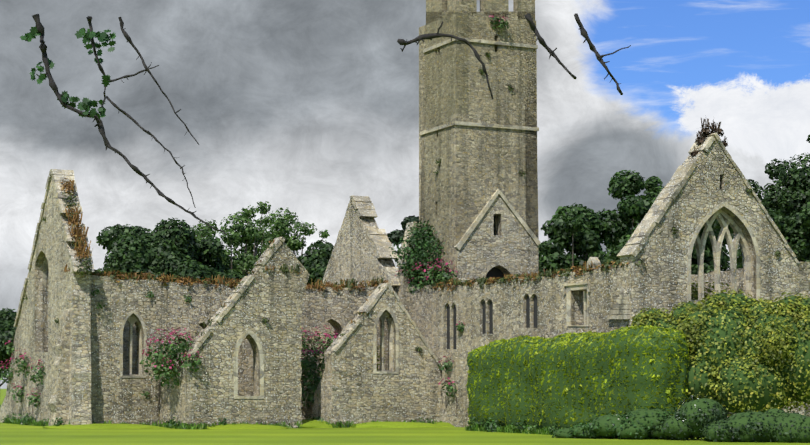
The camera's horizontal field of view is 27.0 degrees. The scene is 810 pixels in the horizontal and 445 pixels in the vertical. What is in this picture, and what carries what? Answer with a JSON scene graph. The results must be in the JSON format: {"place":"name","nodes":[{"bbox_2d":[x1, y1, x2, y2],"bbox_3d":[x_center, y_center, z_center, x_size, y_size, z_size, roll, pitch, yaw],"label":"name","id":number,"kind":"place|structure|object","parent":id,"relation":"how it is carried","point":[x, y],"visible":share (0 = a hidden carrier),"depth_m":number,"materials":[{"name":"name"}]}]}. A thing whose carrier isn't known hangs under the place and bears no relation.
{"place":"outdoors","nodes":[
{"label":"outdoors","id":0,"kind":"place"},
{"bbox_2d":[20,13,630,234],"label":"branches","id":1,"kind":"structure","parent":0,"point":[99,124],"depth_m":14.83,"materials":[{"name":"wood"}]},
{"bbox_2d":[0,389,809,444],"bbox_3d":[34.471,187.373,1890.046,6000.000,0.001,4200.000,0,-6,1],"label":"ground","id":2,"kind":"structure","parent":0,"point":[14,434],"depth_m":73.06,"materials":[{"name":"green plant"}]},
{"bbox_2d":[0,177,91,424],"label":"gable","id":3,"kind":"structure","parent":2,"relation":"on","point":[53,245],"depth_m":94.60,"materials":[{"name":"stone"}]},
{"bbox_2d":[14,172,51,326],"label":"gable coping","id":4,"kind":"object","parent":3,"relation":"attached to","point":[31,257],"visible":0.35,"depth_m":98.47,"materials":[{"name":"stone"}]},
{"bbox_2d":[43,256,47,348],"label":"arched window","id":5,"kind":"structure","parent":3,"relation":"attached to","point":[45,264],"depth_m":98.32,"materials":[{"name":"stone"}]},
{"bbox_2d":[50,169,94,271],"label":"gable coping","id":6,"kind":"object","parent":3,"relation":"attached to","point":[57,175],"visible":0.73,"depth_m":93.61,"materials":[{"name":"stone"}]},
{"bbox_2d":[43,424,164,428],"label":"grass mound","id":7,"kind":"object","parent":2,"relation":"on","point":[107,426],"depth_m":88.98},
{"bbox_2d":[96,217,245,283],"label":"tree leaves","id":8,"kind":"object","parent":2,"relation":"on","point":[171,247],"depth_m":161.76,"materials":[{"name":"plant"}]},
{"bbox_2d":[160,364,206,423],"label":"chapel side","id":9,"kind":"structure","parent":2,"relation":"on","point":[175,402],"depth_m":89.76,"materials":[{"name":"stone"}]},
{"bbox_2d":[48,275,395,425],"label":"long wall","id":10,"kind":"structure","parent":2,"relation":"on","point":[116,398],"depth_m":92.42,"materials":[{"name":"stone"}]},
{"bbox_2d":[123,314,140,375],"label":"window tracery","id":11,"kind":"object","parent":10,"relation":"attached to","point":[131,320],"visible":0.69,"depth_m":92.53,"materials":[{"name":"stone"}]},
{"bbox_2d":[120,310,146,377],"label":"window frame","id":12,"kind":"object","parent":10,"relation":"attached to","point":[138,316],"visible":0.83,"depth_m":92.12,"materials":[{"name":"stone"}]},
{"bbox_2d":[123,321,329,374],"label":"window openings","id":13,"kind":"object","parent":2,"relation":"on","point":[198,328],"depth_m":101.29,"materials":[{"name":"stone"}]},
{"bbox_2d":[191,201,274,278],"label":"tree leaves","id":14,"kind":"object","parent":2,"relation":"on","point":[240,235],"depth_m":174.84,"materials":[{"name":"plant"}]},
{"bbox_2d":[21,377,457,419],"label":"trailing stems","id":15,"kind":"object","parent":2,"relation":"on","point":[316,404],"visible":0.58,"depth_m":92.49,"materials":[{"name":"green plant"}]},
{"bbox_2d":[183,241,309,427],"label":"gable wall","id":16,"kind":"structure","parent":2,"relation":"on","point":[275,297],"depth_m":89.90,"materials":[{"name":"stone"}]},
{"bbox_2d":[185,237,284,354],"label":"gable coping","id":17,"kind":"object","parent":16,"relation":"on","point":[267,253],"visible":0.85,"depth_m":89.59,"materials":[{"name":"stone"}]},
{"bbox_2d":[234,328,263,398],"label":"window frame","id":18,"kind":"object","parent":16,"relation":"attached to","point":[248,331],"visible":0.79,"depth_m":89.50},
{"bbox_2d":[205,423,289,428],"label":"grass mound","id":19,"kind":"object","parent":2,"relation":"on","point":[243,426],"depth_m":87.88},
{"bbox_2d":[21,413,529,431],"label":"grass tufts","id":20,"kind":"object","parent":2,"relation":"on","point":[523,426],"visible":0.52,"depth_m":82.95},
{"bbox_2d":[2,412,556,434],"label":"shrubs","id":21,"kind":"object","parent":2,"relation":"on","point":[429,421],"visible":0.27,"depth_m":92.57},
{"bbox_2d":[238,208,329,273],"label":"tree","id":22,"kind":"object","parent":2,"relation":"on","point":[281,225],"depth_m":184.50,"materials":[{"name":"plant"}]},
{"bbox_2d":[4,417,564,434],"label":"grass blade","id":23,"kind":"object","parent":2,"relation":"on","point":[509,428],"visible":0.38,"depth_m":88.64,"materials":[{"name":"plant"}]},
{"bbox_2d":[296,240,333,285],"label":"tree leaves","id":24,"kind":"object","parent":2,"relation":"on","point":[314,260],"depth_m":157.55,"materials":[{"name":"plant"}]},
{"bbox_2d":[300,418,338,427],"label":"grass mound","id":25,"kind":"object","parent":2,"relation":"on","point":[312,423],"depth_m":90.76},
{"bbox_2d":[312,364,346,425],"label":"stone quoins","id":26,"kind":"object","parent":2,"relation":"on","point":[324,406],"depth_m":91.85,"materials":[{"name":"stone"}]},
{"bbox_2d":[323,199,395,343],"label":"gable","id":27,"kind":"structure","parent":2,"relation":"on","point":[353,254],"depth_m":104.22,"materials":[{"name":"stone"}]},
{"bbox_2d":[350,195,399,285],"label":"gable coping","id":28,"kind":"object","parent":27,"relation":"on","point":[381,243],"visible":0.77,"depth_m":102.08,"materials":[{"name":"stone"}]},
{"bbox_2d":[324,287,441,423],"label":"gable wall","id":29,"kind":"structure","parent":2,"relation":"on","point":[411,390],"depth_m":92.87,"materials":[{"name":"stone"}]},
{"bbox_2d":[326,283,387,351],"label":"gable coping","id":30,"kind":"object","parent":29,"relation":"attached to","point":[367,306],"visible":0.92,"depth_m":92.73,"materials":[{"name":"stone"}]},
{"bbox_2d":[373,305,398,373],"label":"window frame","id":31,"kind":"object","parent":29,"relation":"attached to","point":[390,311],"visible":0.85,"depth_m":93.06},
{"bbox_2d":[377,311,392,370],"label":"window tracery","id":32,"kind":"object","parent":31,"relation":"in","point":[384,315],"visible":0.62,"depth_m":93.53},
{"bbox_2d":[381,282,440,367],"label":"gable coping","id":33,"kind":"object","parent":29,"relation":"on","point":[402,307],"visible":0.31,"depth_m":93.81,"materials":[{"name":"stone"}]},
{"bbox_2d":[346,422,442,427],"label":"grass mound","id":34,"kind":"object","parent":2,"relation":"on","point":[395,425],"depth_m":91.17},
{"bbox_2d":[387,215,418,261],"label":"leaves","id":35,"kind":"object","parent":2,"relation":"on","point":[393,237],"depth_m":149.55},
{"bbox_2d":[419,25,425,283],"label":"tower","id":36,"kind":"structure","parent":2,"relation":"on","point":[422,29],"depth_m":100.12,"materials":[{"name":"stone"}]},
{"bbox_2d":[420,12,467,281],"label":"tower","id":37,"kind":"structure","parent":2,"relation":"on","point":[446,82],"depth_m":97.66,"materials":[{"name":"stone"}]},
{"bbox_2d":[426,0,446,24],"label":"tower battlement","id":38,"kind":"object","parent":37,"relation":"on","point":[440,6],"visible":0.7,"depth_m":99.14,"materials":[{"name":"stone"}]},
{"bbox_2d":[420,122,453,134],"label":"string course","id":39,"kind":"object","parent":37,"relation":"attached to","point":[437,128],"visible":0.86,"depth_m":98.11,"materials":[{"name":"stone"}]},
{"bbox_2d":[423,38,458,52],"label":"string course","id":40,"kind":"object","parent":37,"relation":"attached to","point":[438,45],"visible":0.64,"depth_m":98.46,"materials":[{"name":"stone"}]},
{"bbox_2d":[447,0,463,15],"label":"tower battlement","id":41,"kind":"object","parent":37,"relation":"on","point":[453,6],"visible":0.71,"depth_m":96.96,"materials":[{"name":"stone"}]},
{"bbox_2d":[450,11,538,278],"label":"tower","id":42,"kind":"structure","parent":2,"relation":"on","point":[486,163],"depth_m":97.28,"materials":[{"name":"stone"}]},
{"bbox_2d":[389,220,448,281],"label":"ivy leaf","id":43,"kind":"object","parent":42,"relation":"attached to","point":[415,255],"visible":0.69,"depth_m":98.14,"materials":[{"name":"plant"}]},
{"bbox_2d":[464,0,476,13],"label":"tower battlement","id":44,"kind":"object","parent":42,"relation":"on","point":[470,6],"visible":0.43,"depth_m":97.23,"materials":[{"name":"stone"}]},
{"bbox_2d":[480,0,508,17],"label":"tower battlement","id":45,"kind":"object","parent":42,"relation":"on","point":[497,6],"visible":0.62,"depth_m":97.96,"materials":[{"name":"stone"}]},
{"bbox_2d":[453,37,537,48],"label":"string course","id":46,"kind":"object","parent":42,"relation":"attached to","point":[501,43],"visible":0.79,"depth_m":97.76,"materials":[{"name":"stone"}]},
{"bbox_2d":[453,121,538,130],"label":"string course","id":47,"kind":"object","parent":42,"relation":"attached to","point":[496,126],"visible":0.86,"depth_m":97.15,"materials":[{"name":"stone"}]},
{"bbox_2d":[457,195,537,281],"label":"gable wall","id":48,"kind":"structure","parent":42,"relation":"on","point":[512,248],"depth_m":96.62,"materials":[{"name":"stone"}]},
{"bbox_2d":[454,189,540,249],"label":"gable coping","id":49,"kind":"object","parent":48,"relation":"attached to","point":[466,235],"visible":0.82,"depth_m":96.69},
{"bbox_2d":[486,215,503,279],"bbox_3d":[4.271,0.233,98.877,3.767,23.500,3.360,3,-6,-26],"label":"window opening","id":50,"kind":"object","parent":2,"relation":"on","point":[496,272],"depth_m":97.22,"materials":[{"name":"black"}]},
{"bbox_2d":[409,265,633,426],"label":"stone wall","id":51,"kind":"structure","parent":2,"relation":"on","point":[428,312],"depth_m":88.93,"materials":[{"name":"stone"}]},
{"bbox_2d":[23,51,780,386],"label":"wall moss","id":52,"kind":"object","parent":51,"relation":"on","point":[479,281],"visible":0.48,"depth_m":90.98,"materials":[{"name":"plant"}]},
{"bbox_2d":[0,16,509,407],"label":"climbing plants","id":53,"kind":"object","parent":52,"relation":"on","point":[316,379],"visible":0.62,"depth_m":93.93,"materials":[{"name":"plant"}]},
{"bbox_2d":[0,15,504,395],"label":"pink flowers","id":54,"kind":"object","parent":53,"relation":"on","point":[189,355],"visible":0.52,"depth_m":95.10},
{"bbox_2d":[60,177,627,370],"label":"dry grass","id":55,"kind":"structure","parent":52,"relation":"on","point":[77,232],"depth_m":92.69,"materials":[{"name":"plant"}]},
{"bbox_2d":[396,225,421,312],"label":"wall fragment","id":56,"kind":"object","parent":51,"relation":"on","point":[402,290],"depth_m":98.72,"materials":[{"name":"stone"}]},
{"bbox_2d":[396,222,416,266],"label":"wall","id":57,"kind":"structure","parent":56,"relation":"on","point":[411,224],"depth_m":99.30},
{"bbox_2d":[447,304,449,348],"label":"lancet window","id":58,"kind":"structure","parent":51,"relation":"attached to","point":[448,327],"depth_m":94.30,"materials":[{"name":"black"}]},
{"bbox_2d":[453,305,455,348],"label":"lancet window","id":59,"kind":"structure","parent":51,"relation":"attached to","point":[454,328],"depth_m":93.65,"materials":[{"name":"black"}]},
{"bbox_2d":[489,300,492,333],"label":"lancet window","id":60,"kind":"structure","parent":51,"relation":"attached to","point":[491,318],"depth_m":89.92,"materials":[{"name":"black"}]},
{"bbox_2d":[526,295,529,327],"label":"lancet window","id":61,"kind":"structure","parent":51,"relation":"attached to","point":[527,311],"depth_m":86.42,"materials":[{"name":"black"}]},
{"bbox_2d":[566,284,588,325],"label":"window frame","id":62,"kind":"object","parent":51,"relation":"attached to","point":[570,289],"visible":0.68,"depth_m":82.34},
{"bbox_2d":[586,257,600,267],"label":"stone","id":63,"kind":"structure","parent":51,"relation":"on","point":[596,260],"depth_m":81.22,"materials":[{"name":"stone"}]},
{"bbox_2d":[525,20,537,236],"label":"tower","id":64,"kind":"structure","parent":2,"relation":"on","point":[531,166],"depth_m":98.12,"materials":[{"name":"stone"}]},
{"bbox_2d":[513,0,534,20],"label":"tower merlon","id":65,"kind":"object","parent":64,"relation":"on","point":[524,5],"visible":0.67,"depth_m":98.85,"materials":[{"name":"stone"}]},
{"bbox_2d":[553,428,574,437],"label":"shrub","id":66,"kind":"object","parent":2,"relation":"on","point":[564,432],"visible":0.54,"depth_m":71.98,"materials":[{"name":"green"}]},
{"bbox_2d":[539,214,614,272],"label":"tree leaves","id":67,"kind":"object","parent":2,"relation":"on","point":[559,231],"depth_m":148.25,"materials":[{"name":"plant"}]},
{"bbox_2d":[466,325,689,438],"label":"hedge","id":68,"kind":"object","parent":2,"relation":"on","point":[639,379],"visible":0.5,"depth_m":76.24,"materials":[{"name":"plant"}]},
{"bbox_2d":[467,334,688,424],"bbox_3d":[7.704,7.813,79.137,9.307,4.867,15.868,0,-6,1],"label":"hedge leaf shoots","id":69,"kind":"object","parent":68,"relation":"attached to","point":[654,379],"visible":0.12,"depth_m":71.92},
{"bbox_2d":[571,424,604,438],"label":"shrub","id":70,"kind":"object","parent":2,"relation":"on","point":[580,431],"visible":0.27,"depth_m":71.39,"materials":[{"name":"green"}]},
{"bbox_2d":[539,194,651,262],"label":"tree leaves","id":71,"kind":"object","parent":2,"relation":"on","point":[608,230],"depth_m":157.63,"materials":[{"name":"plant"}]},
{"bbox_2d":[587,414,626,437],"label":"shrub","id":72,"kind":"object","parent":2,"relation":"on","point":[602,430],"visible":0.38,"depth_m":70.81,"materials":[{"name":"green"}]},
{"bbox_2d":[550,405,676,438],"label":"ground cover leaves","id":73,"kind":"object","parent":2,"relation":"on","point":[597,426],"visible":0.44,"depth_m":70.62,"materials":[{"name":"green plant"}]},
{"bbox_2d":[616,422,648,439],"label":"shrub","id":74,"kind":"object","parent":2,"relation":"on","point":[633,430],"visible":0.56,"depth_m":69.95,"materials":[{"name":"green"}]},
{"bbox_2d":[626,409,672,437],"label":"shrub","id":75,"kind":"object","parent":2,"relation":"on","point":[653,418],"visible":0.4,"depth_m":70.26,"materials":[{"name":"green"}]},
{"bbox_2d":[604,170,726,258],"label":"tree leaves","id":76,"kind":"object","parent":2,"relation":"on","point":[626,184],"depth_m":169.00,"materials":[{"name":"plant"}]},
{"bbox_2d":[663,416,692,439],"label":"shrub","id":77,"kind":"object","parent":2,"relation":"on","point":[674,426],"visible":0.65,"depth_m":68.87,"materials":[{"name":"green"}]},
{"bbox_2d":[649,395,731,439],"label":"ground cover leaves","id":78,"kind":"object","parent":2,"relation":"on","point":[707,419],"visible":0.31,"depth_m":68.74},
{"bbox_2d":[583,262,809,416],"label":"wall","id":79,"kind":"structure","parent":2,"relation":"on","point":[803,267],"depth_m":85.91,"materials":[{"name":"stone"}]},
{"bbox_2d":[677,398,726,437],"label":"ground cover","id":80,"kind":"object","parent":2,"relation":"on","point":[700,403],"visible":0.38,"depth_m":68.84,"materials":[{"name":"green"}]},
{"bbox_2d":[687,354,716,400],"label":"shrub","id":81,"kind":"object","parent":2,"relation":"on","point":[697,385],"visible":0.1,"depth_m":72.35,"materials":[{"name":"green"}]},
{"bbox_2d":[620,136,804,416],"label":"gable","id":82,"kind":"structure","parent":2,"relation":"on","point":[714,179],"depth_m":79.63,"materials":[{"name":"stone"}]},
{"bbox_2d":[617,136,714,257],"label":"gable coping","id":83,"kind":"object","parent":82,"relation":"attached to","point":[669,192],"visible":0.96,"depth_m":79.02,"materials":[{"name":"stone"}]},
{"bbox_2d":[695,235,701,264],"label":"window tracery","id":84,"kind":"object","parent":82,"relation":"attached to","point":[698,246],"visible":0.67,"depth_m":79.83,"materials":[{"name":"stone"}]},
{"bbox_2d":[698,265,703,299],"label":"window mullion","id":85,"kind":"object","parent":82,"relation":"attached to","point":[701,281],"visible":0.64,"depth_m":79.72,"materials":[{"name":"stone"}]},
{"bbox_2d":[691,115,727,155],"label":"dead tuft plants","id":86,"kind":"object","parent":82,"relation":"attached to","point":[701,137],"visible":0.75,"depth_m":80.64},
{"bbox_2d":[700,208,721,264],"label":"window tracery","id":87,"kind":"object","parent":82,"relation":"attached to","point":[706,230],"visible":0.56,"depth_m":80.07,"materials":[{"name":"stone"}]},
{"bbox_2d":[704,220,717,265],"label":"window tracery","id":88,"kind":"object","parent":82,"relation":"attached to","point":[713,241],"visible":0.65,"depth_m":80.24,"materials":[{"name":"stone"}]},
{"bbox_2d":[714,265,720,293],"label":"window mullion","id":89,"kind":"object","parent":82,"relation":"attached to","point":[716,277],"visible":0.64,"depth_m":80.16,"materials":[{"name":"stone"}]},
{"bbox_2d":[687,202,759,304],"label":"window frame","id":90,"kind":"object","parent":82,"relation":"attached to","point":[743,221],"visible":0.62,"depth_m":80.29,"materials":[{"name":"stone"}]},
{"bbox_2d":[717,216,731,264],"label":"window tracery","id":91,"kind":"object","parent":82,"relation":"attached to","point":[720,238],"visible":0.56,"depth_m":80.45,"materials":[{"name":"stone"}]},
{"bbox_2d":[716,213,733,265],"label":"window tracery","id":92,"kind":"object","parent":82,"relation":"attached to","point":[722,223],"visible":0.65,"depth_m":80.65,"materials":[{"name":"stone"}]},
{"bbox_2d":[714,209,750,297],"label":"arch","id":93,"kind":"structure","parent":82,"relation":"attached to","point":[742,240],"depth_m":80.94,"materials":[{"name":"stone"}]},
{"bbox_2d":[730,266,736,293],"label":"window mullion","id":94,"kind":"object","parent":82,"relation":"attached to","point":[733,278],"visible":0.64,"depth_m":80.59,"materials":[{"name":"stone"}]},
{"bbox_2d":[733,228,741,265],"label":"window tracery","id":95,"kind":"object","parent":82,"relation":"attached to","point":[736,240],"visible":0.65,"depth_m":80.78,"materials":[{"name":"stone"}]},
{"bbox_2d":[707,133,798,263],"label":"gable coping","id":96,"kind":"object","parent":82,"relation":"attached to","point":[765,211],"visible":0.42,"depth_m":80.95,"materials":[{"name":"stone"}]},
{"bbox_2d":[691,219,738,274],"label":"tree","id":97,"kind":"object","parent":2,"relation":"on","point":[709,261],"depth_m":158.81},
{"bbox_2d":[627,289,809,415],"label":"shrub leaves","id":98,"kind":"object","parent":2,"relation":"on","point":[803,314],"visible":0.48,"depth_m":72.25,"materials":[{"name":"green plant"}]},
{"bbox_2d":[642,318,677,328],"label":"shrub","id":99,"kind":"object","parent":98,"relation":"on","point":[664,323],"visible":0.06,"depth_m":74.65,"materials":[{"name":"green"}]},
{"bbox_2d":[672,302,697,322],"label":"shrub","id":100,"kind":"object","parent":98,"relation":"on","point":[681,310],"visible":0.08,"depth_m":74.90,"materials":[{"name":"green"}]},
{"bbox_2d":[680,305,750,371],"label":"shrub","id":101,"kind":"object","parent":98,"relation":"on","point":[724,334],"visible":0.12,"depth_m":72.93,"materials":[{"name":"green"}]},
{"bbox_2d":[703,293,756,309],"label":"shrub","id":102,"kind":"object","parent":98,"relation":"on","point":[728,301],"visible":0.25,"depth_m":74.32,"materials":[{"name":"green"}]},
{"bbox_2d":[744,302,766,318],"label":"shrub","id":103,"kind":"object","parent":98,"relation":"on","point":[757,308],"visible":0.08,"depth_m":73.69,"materials":[{"name":"green"}]},
{"bbox_2d":[744,308,795,373],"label":"shrub","id":104,"kind":"object","parent":98,"relation":"on","point":[754,329],"visible":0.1,"depth_m":72.25,"materials":[{"name":"green"}]},
{"bbox_2d":[705,423,737,441],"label":"shrub","id":105,"kind":"object","parent":2,"relation":"on","point":[714,436],"visible":0.33,"depth_m":66.87,"materials":[{"name":"green"}]},
{"bbox_2d":[724,411,777,441],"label":"ground cover","id":106,"kind":"object","parent":2,"relation":"on","point":[737,420],"visible":0.56,"depth_m":66.63,"materials":[{"name":"green"}]},
{"bbox_2d":[714,355,793,412],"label":"shrub","id":107,"kind":"object","parent":2,"relation":"on","point":[735,389],"visible":0.52,"depth_m":71.51,"materials":[{"name":"green"}]},
{"bbox_2d":[700,407,809,442],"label":"ground cover leaves","id":108,"kind":"object","parent":2,"relation":"on","point":[749,430],"visible":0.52,"depth_m":66.39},
{"bbox_2d":[712,135,809,267],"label":"tree leaves","id":109,"kind":"object","parent":2,"relation":"on","point":[793,182],"depth_m":128.37,"materials":[{"name":"plant"}]},
{"bbox_2d":[772,413,809,442],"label":"bush","id":110,"kind":"object","parent":2,"relation":"on","point":[797,422],"visible":0.71,"depth_m":66.09,"materials":[{"name":"green"}]},
{"bbox_2d":[785,314,809,401],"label":"shrub","id":111,"kind":"object","parent":2,"relation":"on","point":[803,373],"visible":0.5,"depth_m":71.19,"materials":[{"name":"green"}]},
{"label":"tree wood","id":112,"kind":"object","parent":2,"relation":"on","visible":0},
{"bbox_2d":[0,307,16,377],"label":"tree leaves","id":113,"kind":"object","parent":112,"relation":"on","point":[7,327],"visible":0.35,"depth_m":191.50,"materials":[{"name":"green plant"}]},
{"bbox_2d":[0,0,809,388],"label":"sky","id":114,"kind":"structure","parent":0,"point":[302,107],"materials":[{"name":"grey"}]},
{"bbox_2d":[377,281,740,369],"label":"wall","id":115,"kind":"structure","parent":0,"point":[694,294],"depth_m":81.62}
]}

